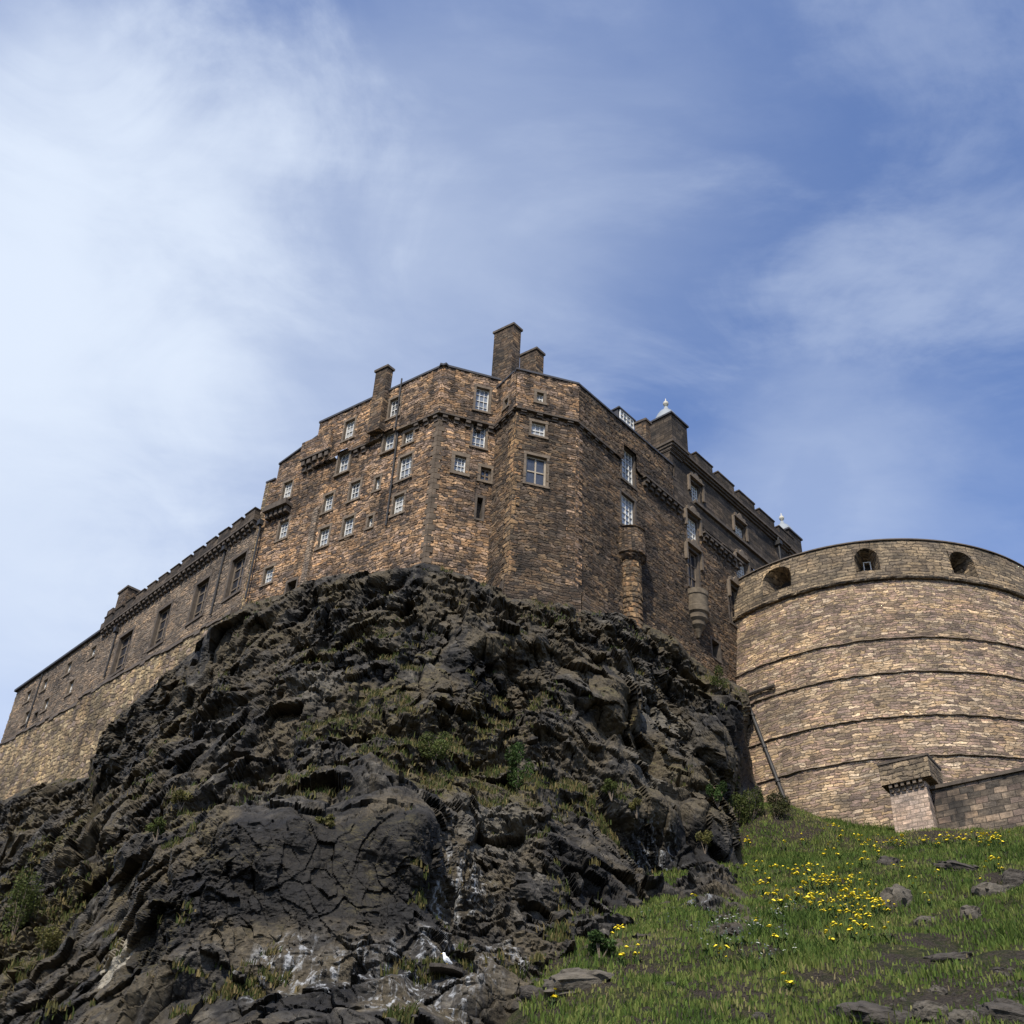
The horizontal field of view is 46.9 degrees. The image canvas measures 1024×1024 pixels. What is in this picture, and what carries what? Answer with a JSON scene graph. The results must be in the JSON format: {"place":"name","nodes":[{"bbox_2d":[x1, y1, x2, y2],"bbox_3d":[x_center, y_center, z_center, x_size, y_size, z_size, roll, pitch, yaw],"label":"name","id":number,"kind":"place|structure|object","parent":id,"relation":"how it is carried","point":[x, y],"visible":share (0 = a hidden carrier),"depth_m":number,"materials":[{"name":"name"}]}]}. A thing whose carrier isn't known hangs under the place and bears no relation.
{"place":"outdoors","nodes":[
{"label":"outdoors","id":0,"kind":"place"},
{"bbox_2d":[0,563,761,1023],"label":"crag","id":1,"kind":"structure","parent":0,"point":[334,915],"depth_m":53.63,"materials":[{"name":"grey stone"}]},
{"bbox_2d":[1,867,44,940],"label":"shrub","id":2,"kind":"object","parent":1,"relation":"on","point":[29,895],"visible":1,"depth_m":56.10,"materials":[{"name":"green plant"}]},
{"bbox_2d":[33,925,62,956],"bbox_3d":[-20.521,19.057,52.274,1.349,1.376,1.589,3,-37,0],"label":"shrub","id":3,"kind":"object","parent":1,"relation":"on","point":[50,938],"visible":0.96,"depth_m":52.03,"materials":[{"name":"green plant"}]},
{"bbox_2d":[0,630,102,800],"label":"castle range","id":4,"kind":"structure","parent":1,"relation":"on","point":[36,733],"depth_m":102.03,"materials":[{"name":"brown stone"}]},
{"bbox_2d":[20,708,30,727],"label":"window","id":5,"kind":"structure","parent":4,"relation":"in","point":[25,718],"depth_m":106.82,"materials":[{"name":"white glass"}]},
{"bbox_2d":[22,687,33,705],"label":"window","id":6,"kind":"structure","parent":4,"relation":"in","point":[28,694],"depth_m":109.06,"materials":[{"name":"white paint"}]},
{"bbox_2d":[38,675,50,693],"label":"window","id":7,"kind":"structure","parent":4,"relation":"in","point":[45,681],"depth_m":107.15,"materials":[{"name":"white paint"}]},
{"bbox_2d":[39,694,51,713],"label":"window","id":8,"kind":"structure","parent":4,"relation":"in","point":[45,706],"depth_m":104.55,"materials":[{"name":"white paint"}]},
{"bbox_2d":[62,658,74,677],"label":"window","id":9,"kind":"structure","parent":4,"relation":"in","point":[68,669],"depth_m":104.49,"materials":[{"name":"white paint"}]},
{"bbox_2d":[63,676,76,697],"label":"window","id":10,"kind":"structure","parent":4,"relation":"in","point":[70,687],"depth_m":101.95,"materials":[{"name":"white paint"}]},
{"bbox_2d":[86,642,99,661],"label":"window","id":11,"kind":"structure","parent":4,"relation":"in","point":[93,650],"depth_m":101.86,"materials":[{"name":"white paint"}]},
{"bbox_2d":[144,816,166,840],"bbox_3d":[-14.606,13.043,48.272,0.811,1.154,0.768,3,-37,0],"label":"shrub","id":12,"kind":"object","parent":1,"relation":"on","point":[159,830],"visible":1,"depth_m":48.26,"materials":[{"name":"green plant"}]},
{"bbox_2d":[55,507,263,779],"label":"great hall","id":13,"kind":"structure","parent":1,"relation":"on","point":[154,631],"depth_m":91.56,"materials":[{"name":"brown stone"}]},
{"bbox_2d":[107,625,135,678],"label":"window","id":14,"kind":"structure","parent":13,"relation":"in","point":[120,658],"depth_m":97.09,"materials":[{"name":"grey glass"}]},
{"bbox_2d":[146,598,174,652],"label":"window","id":15,"kind":"structure","parent":13,"relation":"in","point":[163,614],"depth_m":93.37,"materials":[{"name":"grey glass"}]},
{"bbox_2d":[184,571,212,626],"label":"window","id":16,"kind":"structure","parent":13,"relation":"in","point":[196,611],"depth_m":89.99,"materials":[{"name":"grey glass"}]},
{"bbox_2d":[220,546,249,603],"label":"window","id":17,"kind":"structure","parent":13,"relation":"in","point":[237,566],"depth_m":86.97,"materials":[{"name":"grey glass"}]},
{"bbox_2d":[170,789,192,811],"bbox_3d":[-14.687,12.854,52.422,0.996,1.004,1.157,13,-38,-13],"label":"shrub","id":18,"kind":"object","parent":1,"relation":"on","point":[177,794],"visible":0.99,"depth_m":52.29,"materials":[{"name":"green plant"}]},
{"bbox_2d":[315,813,335,827],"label":"shrub","id":19,"kind":"object","parent":1,"relation":"on","point":[327,820],"visible":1,"depth_m":42.67,"materials":[{"name":"green plant"}]},
{"bbox_2d":[0,565,758,1023],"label":"ledge grass","id":20,"kind":"structure","parent":1,"relation":"on","point":[228,989],"depth_m":51.55,"materials":[{"name":"green plant"}]},
{"bbox_2d":[417,731,452,764],"bbox_3d":[-3.473,10.417,52.095,1.727,1.642,1.826,3,-37,0],"label":"shrub","id":21,"kind":"object","parent":1,"relation":"on","point":[440,743],"visible":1,"depth_m":51.87,"materials":[{"name":"green plant"}]},
{"bbox_2d":[429,963,464,978],"bbox_3d":[-1.955,13.923,35.741,1.100,0.220,1.220,3,-37,0],"label":"rock slab","id":22,"kind":"object","parent":1,"relation":"on","point":[448,969],"visible":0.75,"depth_m":35.43,"materials":[{"name":"grey stone"}]},
{"bbox_2d":[504,742,533,789],"bbox_3d":[0.307,11.427,53.224,1.248,2.640,1.190,-14,-40,21],"label":"shrub","id":23,"kind":"object","parent":1,"relation":"on","point":[516,755],"visible":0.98,"depth_m":53.19,"materials":[{"name":"green plant"}]},
{"bbox_2d":[239,322,802,683],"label":"castle","id":24,"kind":"structure","parent":1,"relation":"on","point":[527,479],"depth_m":82.47,"materials":[{"name":"brown stone"}]},
{"bbox_2d":[259,562,276,587],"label":"window","id":25,"kind":"structure","parent":24,"relation":"in","point":[267,577],"depth_m":83.84,"materials":[{"name":"white paint"}]},
{"bbox_2d":[273,515,291,543],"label":"window","id":26,"kind":"structure","parent":24,"relation":"in","point":[282,530],"depth_m":85.85,"materials":[{"name":"white paint"}]},
{"bbox_2d":[280,476,295,499],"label":"window","id":27,"kind":"structure","parent":24,"relation":"in","point":[288,485],"depth_m":88.40,"materials":[{"name":"white glass"}]},
{"bbox_2d":[284,576,299,593],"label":"window","id":28,"kind":"structure","parent":24,"relation":"in","point":[291,584],"depth_m":81.66,"materials":[{"name":"grey stone"}]},
{"bbox_2d":[314,522,332,551],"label":"window","id":29,"kind":"structure","parent":24,"relation":"in","point":[324,532],"depth_m":82.44,"materials":[{"name":"white paint"}]},
{"bbox_2d":[319,489,335,515],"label":"window","id":30,"kind":"structure","parent":24,"relation":"in","point":[328,505],"depth_m":84.35,"materials":[{"name":"white glass"}]},
{"bbox_2d":[333,448,352,478],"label":"window","id":31,"kind":"structure","parent":24,"relation":"in","point":[344,457],"depth_m":85.79,"materials":[{"name":"white paint"}]},
{"bbox_2d":[338,512,357,540],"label":"window","id":32,"kind":"structure","parent":24,"relation":"in","point":[347,527],"depth_m":81.44,"materials":[{"name":"white paint"}]},
{"bbox_2d":[339,415,357,444],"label":"window","id":33,"kind":"structure","parent":24,"relation":"in","point":[349,426],"depth_m":87.24,"materials":[{"name":"white paint"}]},
{"bbox_2d":[345,476,363,504],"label":"window","id":34,"kind":"structure","parent":24,"relation":"in","point":[355,486],"depth_m":83.27,"materials":[{"name":"white glass"}]},
{"bbox_2d":[363,511,375,531],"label":"window","id":35,"kind":"structure","parent":24,"relation":"in","point":[370,519],"depth_m":80.16,"materials":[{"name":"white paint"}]},
{"bbox_2d":[371,473,382,493],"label":"window","id":36,"kind":"structure","parent":24,"relation":"in","point":[377,479],"depth_m":82.04,"materials":[{"name":"white paint"}]},
{"bbox_2d":[379,428,396,456],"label":"window","id":37,"kind":"structure","parent":24,"relation":"in","point":[388,443],"depth_m":83.94,"materials":[{"name":"white paint"}]},
{"bbox_2d":[385,393,402,421],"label":"window","id":38,"kind":"structure","parent":24,"relation":"in","point":[392,404],"depth_m":85.33,"materials":[{"name":"white paint"}]},
{"bbox_2d":[388,489,406,518],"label":"window","id":39,"kind":"structure","parent":24,"relation":"in","point":[397,499],"depth_m":79.49,"materials":[{"name":"white glass"}]},
{"bbox_2d":[394,450,414,483],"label":"window","id":40,"kind":"structure","parent":24,"relation":"in","point":[405,463],"depth_m":81.32,"materials":[{"name":"white glass"}]},
{"bbox_2d":[400,427,414,447],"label":"window","id":41,"kind":"structure","parent":24,"relation":"in","point":[407,439],"depth_m":82.90,"materials":[{"name":"white paint"}]},
{"bbox_2d":[449,450,470,477],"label":"window","id":42,"kind":"structure","parent":24,"relation":"in","point":[459,460],"depth_m":80.18,"materials":[{"name":"white paint"}]},
{"bbox_2d":[469,423,487,450],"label":"window","id":43,"kind":"structure","parent":24,"relation":"in","point":[477,441],"depth_m":82.04,"materials":[{"name":"grey glass"}]},
{"bbox_2d":[472,383,492,414],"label":"window","id":44,"kind":"structure","parent":24,"relation":"in","point":[483,394],"depth_m":83.86,"materials":[{"name":"white paint"}]},
{"bbox_2d":[476,463,493,484],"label":"window","id":45,"kind":"structure","parent":24,"relation":"in","point":[486,473],"depth_m":80.37,"materials":[{"name":"grey glass"}]},
{"bbox_2d":[501,394,509,412],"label":"window","id":46,"kind":"structure","parent":24,"relation":"in","point":[506,401],"depth_m":82.45,"materials":[{"name":"white paint"}]},
{"bbox_2d":[522,451,549,488],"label":"window","id":47,"kind":"structure","parent":24,"relation":"in","point":[536,467],"depth_m":78.80,"materials":[{"name":"glass"}]},
{"bbox_2d":[528,418,548,439],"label":"window","id":48,"kind":"structure","parent":24,"relation":"in","point":[539,428],"depth_m":81.00,"materials":[{"name":"white paint"}]},
{"bbox_2d":[533,388,546,405],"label":"window","id":49,"kind":"structure","parent":24,"relation":"in","point":[540,397],"depth_m":82.30,"materials":[{"name":"white paint"}]},
{"bbox_2d":[619,409,633,428],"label":"window","id":50,"kind":"structure","parent":24,"relation":"in","point":[622,415],"depth_m":88.35,"materials":[{"name":"white paint"}]},
{"bbox_2d":[617,445,637,491],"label":"window","id":51,"kind":"structure","parent":24,"relation":"in","point":[628,467],"depth_m":85.92,"materials":[{"name":"glass"}]},
{"bbox_2d":[619,487,636,524],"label":"window","id":52,"kind":"structure","parent":24,"relation":"in","point":[628,516],"depth_m":83.51,"materials":[{"name":"white glass"}]},
{"bbox_2d":[685,514,699,544],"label":"window","id":53,"kind":"structure","parent":24,"relation":"in","point":[692,528],"depth_m":90.19,"materials":[{"name":"grey glass"}]},
{"bbox_2d":[686,545,700,587],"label":"window","id":54,"kind":"structure","parent":24,"relation":"in","point":[693,570],"depth_m":87.84,"materials":[{"name":"grey glass"}]},
{"bbox_2d":[690,481,702,511],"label":"window","id":55,"kind":"structure","parent":24,"relation":"in","point":[695,490],"depth_m":92.98,"materials":[{"name":"grey glass"}]},
{"bbox_2d":[710,635,721,663],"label":"doorway","id":56,"kind":"structure","parent":24,"relation":"in","point":[715,644],"depth_m":85.64,"materials":[{"name":"grey stone"}]},
{"bbox_2d":[726,579,737,628],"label":"window","id":57,"kind":"structure","parent":24,"relation":"in","point":[731,599],"depth_m":90.39,"materials":[{"name":"grey glass"}]},
{"bbox_2d":[735,556,746,578],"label":"window","id":58,"kind":"structure","parent":24,"relation":"in","point":[743,571],"depth_m":94.25,"materials":[{"name":"grey glass"}]},
{"bbox_2d":[735,521,747,550],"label":"window","id":59,"kind":"structure","parent":24,"relation":"in","point":[739,531],"depth_m":96.65,"materials":[{"name":"grey glass"}]},
{"bbox_2d":[602,778,618,800],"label":"shrub","id":60,"kind":"object","parent":1,"relation":"on","point":[609,785],"visible":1,"depth_m":53.68,"materials":[{"name":"green plant"}]},
{"bbox_2d":[628,797,641,818],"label":"shrub","id":61,"kind":"object","parent":1,"relation":"on","point":[633,802],"visible":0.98,"depth_m":53.59,"materials":[{"name":"green plant"}]},
{"bbox_2d":[695,829,713,853],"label":"shrub","id":62,"kind":"object","parent":1,"relation":"on","point":[706,838],"visible":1,"depth_m":56.55,"materials":[{"name":"green plant"}]},
{"bbox_2d":[706,780,727,807],"bbox_3d":[10.255,14.065,59.030,1.070,1.436,0.840,18,-39,-19],"label":"shrub","id":63,"kind":"object","parent":1,"relation":"on","point":[720,791],"visible":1,"depth_m":59.05,"materials":[{"name":"green plant"}]},
{"bbox_2d":[710,664,729,689],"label":"shrub","id":64,"kind":"object","parent":1,"relation":"on","point":[716,678],"visible":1,"depth_m":78.08,"materials":[{"name":"green plant"}]},
{"bbox_2d":[0,0,1023,742],"label":"sky","id":65,"kind":"structure","parent":0,"point":[795,227],"materials":[{"name":"blue"}]},
{"bbox_2d":[502,801,1023,1023],"bbox_3d":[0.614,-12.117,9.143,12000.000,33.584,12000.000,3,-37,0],"label":"ground","id":66,"kind":"structure","parent":0,"point":[910,954],"depth_m":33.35,"materials":[{"name":"green plant"}]},
{"bbox_2d":[519,985,543,1002],"bbox_3d":[0.642,13.652,33.245,0.962,0.564,0.803,8,-22,11],"label":"boulder","id":67,"kind":"object","parent":66,"relation":"on","point":[526,991],"visible":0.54,"depth_m":33.02,"materials":[{"name":"grey stone"}]},
{"bbox_2d":[545,988,558,1006],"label":"wildflower","id":68,"kind":"object","parent":66,"relation":"on","point":[555,996],"visible":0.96,"depth_m":31.77,"materials":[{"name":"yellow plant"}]},
{"bbox_2d":[542,967,614,996],"bbox_3d":[1.875,13.088,32.756,2.082,0.840,1.618,-1,-22,-6],"label":"boulder","id":69,"kind":"object","parent":66,"relation":"on","point":[563,981],"visible":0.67,"depth_m":32.17,"materials":[{"name":"grey stone"}]},
{"bbox_2d":[586,929,618,957],"bbox_3d":[2.651,12.824,34.668,0.954,0.968,0.862,3,-37,0],"label":"shrub","id":70,"kind":"object","parent":66,"relation":"on","point":[598,940],"visible":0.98,"depth_m":34.58,"materials":[{"name":"green plant"}]},
{"bbox_2d":[610,924,624,938],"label":"wildflower","id":71,"kind":"object","parent":66,"relation":"on","point":[620,929],"visible":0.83,"depth_m":38.44,"materials":[{"name":"yellow plant"}]},
{"bbox_2d":[614,945,627,966],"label":"wildflower","id":72,"kind":"object","parent":66,"relation":"on","point":[623,955],"visible":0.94,"depth_m":33.87,"materials":[{"name":"yellow plant"}]},
{"bbox_2d":[630,943,643,963],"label":"wildflower","id":73,"kind":"object","parent":66,"relation":"on","point":[635,954],"visible":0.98,"depth_m":34.07,"materials":[{"name":"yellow plant"}]},
{"bbox_2d":[727,792,755,822],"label":"shrub","id":74,"kind":"object","parent":66,"relation":"on","point":[733,798],"visible":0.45,"depth_m":66.75,"materials":[{"name":"green plant"}]},
{"bbox_2d":[735,786,764,821],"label":"shrub","id":75,"kind":"object","parent":66,"relation":"on","point":[755,808],"visible":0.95,"depth_m":67.10,"materials":[{"name":"green plant"}]},
{"bbox_2d":[749,879,769,895],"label":"wildflower","id":76,"kind":"object","parent":66,"relation":"on","point":[762,892],"visible":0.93,"depth_m":47.25,"materials":[{"name":"yellow plant"}]},
{"bbox_2d":[751,1012,770,1021],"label":"boulder","id":77,"kind":"object","parent":66,"relation":"on","point":[762,1014],"visible":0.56,"depth_m":26.37,"materials":[{"name":"grey stone"}]},
{"bbox_2d":[766,924,785,947],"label":"wildflower","id":78,"kind":"object","parent":66,"relation":"on","point":[774,936],"visible":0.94,"depth_m":34.67,"materials":[{"name":"yellow plant"}]},
{"bbox_2d":[766,791,790,818],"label":"shrub","id":79,"kind":"object","parent":66,"relation":"on","point":[783,804],"visible":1,"depth_m":66.71,"materials":[{"name":"green plant"}]},
{"bbox_2d":[781,972,797,991],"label":"wildflower","id":80,"kind":"object","parent":66,"relation":"on","point":[788,982],"visible":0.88,"depth_m":28.85,"materials":[{"name":"yellow plant"}]},
{"bbox_2d":[824,921,842,938],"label":"wildflower","id":81,"kind":"object","parent":66,"relation":"on","point":[833,925],"visible":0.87,"depth_m":37.51,"materials":[{"name":"yellow plant"}]},
{"bbox_2d":[822,876,852,891],"bbox_3d":[12.865,14.568,46.174,1.265,0.591,0.732,22,-41,-23],"label":"wildflower","id":82,"kind":"object","parent":66,"relation":"on","point":[845,879],"visible":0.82,"depth_m":46.24,"materials":[{"name":"yellow plant"}]},
{"bbox_2d":[834,908,854,923],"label":"wildflower","id":83,"kind":"object","parent":66,"relation":"on","point":[848,911],"visible":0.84,"depth_m":39.90,"materials":[{"name":"yellow plant"}]},
{"bbox_2d":[839,887,861,901],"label":"wildflower","id":84,"kind":"object","parent":66,"relation":"on","point":[846,892],"visible":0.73,"depth_m":44.83,"materials":[{"name":"yellow plant"}]},
{"bbox_2d":[849,913,870,926],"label":"wildflower","id":85,"kind":"object","parent":66,"relation":"on","point":[857,914],"visible":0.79,"depth_m":39.37,"materials":[{"name":"yellow plant"}]},
{"bbox_2d":[856,894,872,909],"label":"wildflower","id":86,"kind":"object","parent":66,"relation":"on","point":[868,905],"visible":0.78,"depth_m":42.70,"materials":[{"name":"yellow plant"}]},
{"bbox_2d":[832,1000,914,1023],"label":"boulder","id":87,"kind":"object","parent":66,"relation":"on","point":[877,1011],"visible":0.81,"depth_m":25.51,"materials":[{"name":"grey stone"}]},
{"bbox_2d":[733,538,1023,827],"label":"round battery","id":88,"kind":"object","parent":66,"relation":"on","point":[865,657],"visible":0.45,"depth_m":80.44,"materials":[{"name":"stone"}]},
{"bbox_2d":[747,684,774,696],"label":"timber beam","id":89,"kind":"structure","parent":88,"relation":"attached to","point":[762,689],"depth_m":82.76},
{"bbox_2d":[750,707,785,799],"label":"drainpipe","id":90,"kind":"object","parent":88,"relation":"attached to","point":[769,759],"visible":0.68,"depth_m":78.93,"materials":[{"name":"black metal"}]},
{"bbox_2d":[880,922,892,943],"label":"wildflower","id":91,"kind":"object","parent":66,"relation":"on","point":[885,927],"visible":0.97,"depth_m":34.94,"materials":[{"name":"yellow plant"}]},
{"bbox_2d":[876,856,899,866],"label":"boulder","id":92,"kind":"object","parent":66,"relation":"on","point":[886,860],"visible":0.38,"depth_m":50.84,"materials":[{"name":"grey stone"}]},
{"bbox_2d":[880,884,914,909],"bbox_3d":[14.153,14.441,43.090,1.403,1.629,1.145,17,-25,-17],"label":"boulder","id":93,"kind":"object","parent":66,"relation":"on","point":[894,893],"visible":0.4,"depth_m":42.84,"materials":[{"name":"grey stone"}]},
{"bbox_2d":[877,752,942,832],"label":"stone pier","id":94,"kind":"structure","parent":66,"relation":"on","point":[907,782],"depth_m":66.18,"materials":[{"name":"beige stone"}]},
{"bbox_2d":[913,916,934,925],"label":"boulder","id":95,"kind":"object","parent":66,"relation":"on","point":[922,917],"visible":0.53,"depth_m":38.66,"materials":[{"name":"grey stone"}]},
{"bbox_2d":[911,1000,950,1021],"bbox_3d":[9.184,10.967,25.738,0.877,0.558,0.748,14,-24,-15],"label":"boulder","id":96,"kind":"object","parent":66,"relation":"on","point":[925,1010],"visible":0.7,"depth_m":25.55,"materials":[{"name":"grey stone"}]},
{"bbox_2d":[927,985,947,995],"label":"boulder","id":97,"kind":"object","parent":66,"relation":"on","point":[939,990],"visible":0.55,"depth_m":28.09,"materials":[{"name":"grey stone"}]},
{"bbox_2d":[923,951,972,961],"bbox_3d":[11.991,12.296,32.448,1.309,0.360,1.094,-8,-24,8],"label":"boulder","id":98,"kind":"object","parent":66,"relation":"on","point":[940,957],"visible":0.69,"depth_m":32.10,"materials":[{"name":"grey stone"}]},
{"bbox_2d":[932,859,979,872],"bbox_3d":[18.453,14.801,48.712,2.060,0.703,1.600,13,-23,2],"label":"boulder","id":99,"kind":"object","parent":66,"relation":"on","point":[953,864],"visible":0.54,"depth_m":48.11,"materials":[{"name":"grey stone"}]},
{"bbox_2d":[944,1009,979,1023],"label":"boulder","id":100,"kind":"object","parent":66,"relation":"on","point":[955,1016],"visible":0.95,"depth_m":24.70,"materials":[{"name":"grey stone"}]},
{"bbox_2d":[960,905,981,920],"bbox_3d":[15.136,13.440,38.991,0.765,0.860,0.643,9,-23,-10],"label":"boulder","id":101,"kind":"object","parent":66,"relation":"on","point":[973,911],"visible":0.56,"depth_m":38.88,"materials":[{"name":"grey stone"}]},
{"bbox_2d":[930,766,1023,830],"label":"forewall","id":102,"kind":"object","parent":66,"relation":"on","point":[993,800],"visible":0.51,"depth_m":64.24,"materials":[{"name":"stone"}]},
{"bbox_2d":[983,855,1000,871],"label":"wildflower","id":103,"kind":"object","parent":66,"relation":"on","point":[994,866],"visible":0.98,"depth_m":47.07,"materials":[{"name":"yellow plant"}]},
{"bbox_2d":[971,882,1013,896],"bbox_3d":[17.722,14.179,43.450,1.487,1.057,1.242,7,-23,-14],"label":"boulder","id":104,"kind":"object","parent":66,"relation":"on","point":[984,888],"visible":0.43,"depth_m":43.21,"materials":[{"name":"grey stone"}]},
{"bbox_2d":[975,998,1023,1023],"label":"boulder","id":105,"kind":"object","parent":66,"relation":"on","point":[1004,1010],"visible":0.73,"depth_m":25.14,"materials":[{"name":"grey stone"}]},
{"bbox_2d":[1001,868,1023,887],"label":"boulder","id":106,"kind":"object","parent":66,"relation":"on","point":[1012,877],"visible":0.59,"depth_m":44.39,"materials":[{"name":"grey stone"}]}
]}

